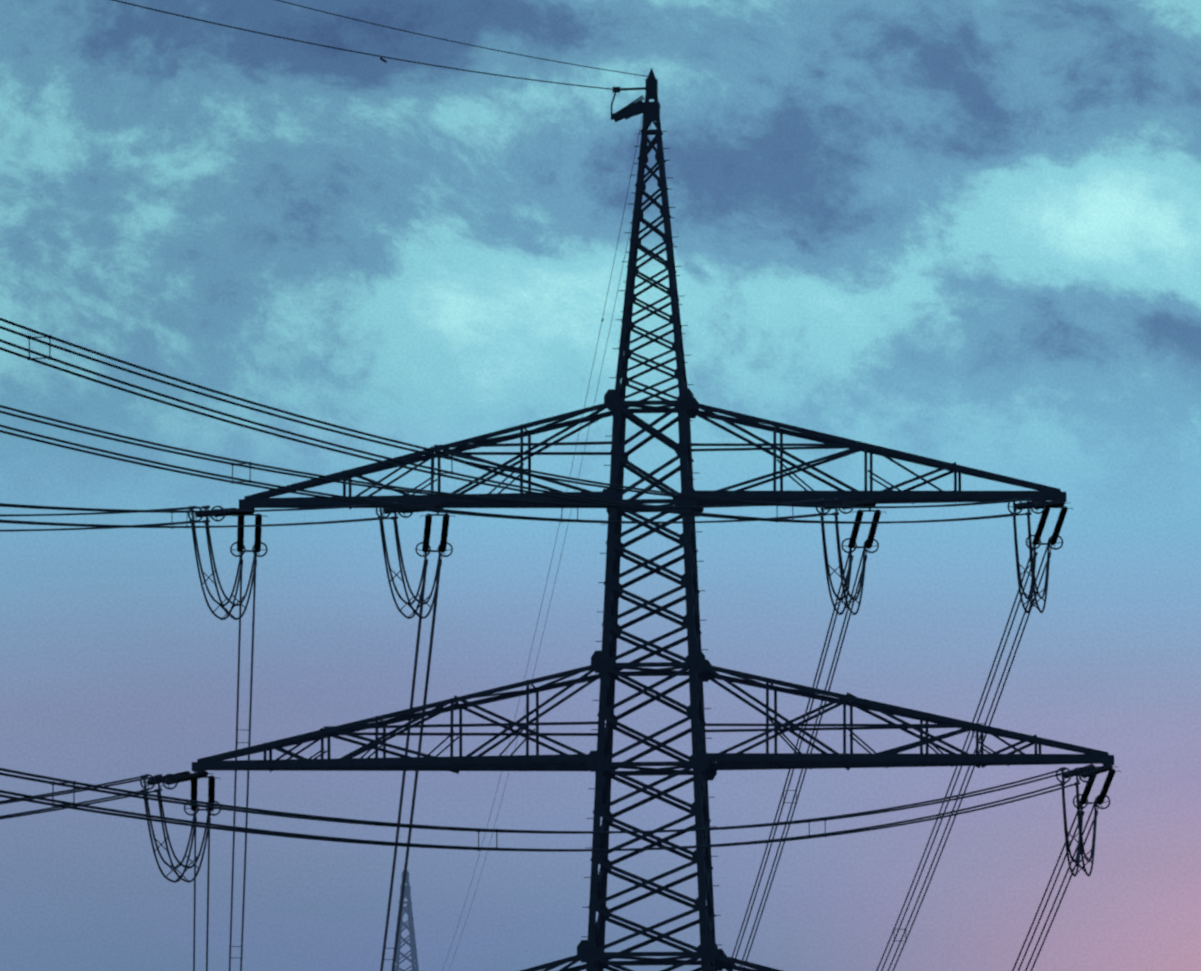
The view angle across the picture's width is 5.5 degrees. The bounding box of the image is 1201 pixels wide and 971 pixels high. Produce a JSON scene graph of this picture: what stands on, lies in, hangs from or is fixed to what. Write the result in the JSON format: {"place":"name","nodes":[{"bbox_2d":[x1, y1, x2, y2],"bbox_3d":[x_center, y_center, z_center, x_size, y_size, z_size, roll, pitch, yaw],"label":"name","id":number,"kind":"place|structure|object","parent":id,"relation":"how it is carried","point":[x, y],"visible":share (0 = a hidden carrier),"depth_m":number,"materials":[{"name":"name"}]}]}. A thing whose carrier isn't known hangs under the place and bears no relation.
{"place":"outdoors","nodes":[
{"label":"outdoors","id":0,"kind":"place"},
{"bbox_2d":[393,870,418,970],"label":"pylon","id":1,"kind":"structure","parent":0,"point":[407,909],"depth_m":621.81,"materials":[{"name":"grey metal"}]},
{"bbox_2d":[0,0,1200,970],"label":"sky","id":2,"kind":"structure","parent":0,"point":[967,233],"materials":[{"name":"blue"}]},
{"label":"ground","id":3,"kind":"structure","parent":0,"visible":0},
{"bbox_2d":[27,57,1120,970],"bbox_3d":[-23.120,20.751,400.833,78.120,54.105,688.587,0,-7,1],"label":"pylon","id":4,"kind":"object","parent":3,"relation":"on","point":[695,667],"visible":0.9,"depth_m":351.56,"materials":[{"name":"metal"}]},
{"bbox_2d":[0,0,1096,970],"bbox_3d":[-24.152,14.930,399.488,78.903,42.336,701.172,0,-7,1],"label":"pylon conductors","id":5,"kind":"object","parent":4,"relation":"attached to","point":[411,825],"visible":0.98,"depth_m":318.95,"materials":[{"name":"metal"}]},
{"bbox_2d":[148,500,1114,810],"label":"pylon insulators","id":6,"kind":"object","parent":4,"relation":"attached to","point":[188,776],"visible":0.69,"depth_m":353.51,"materials":[{"name":"brown ceramic"}]}
]}

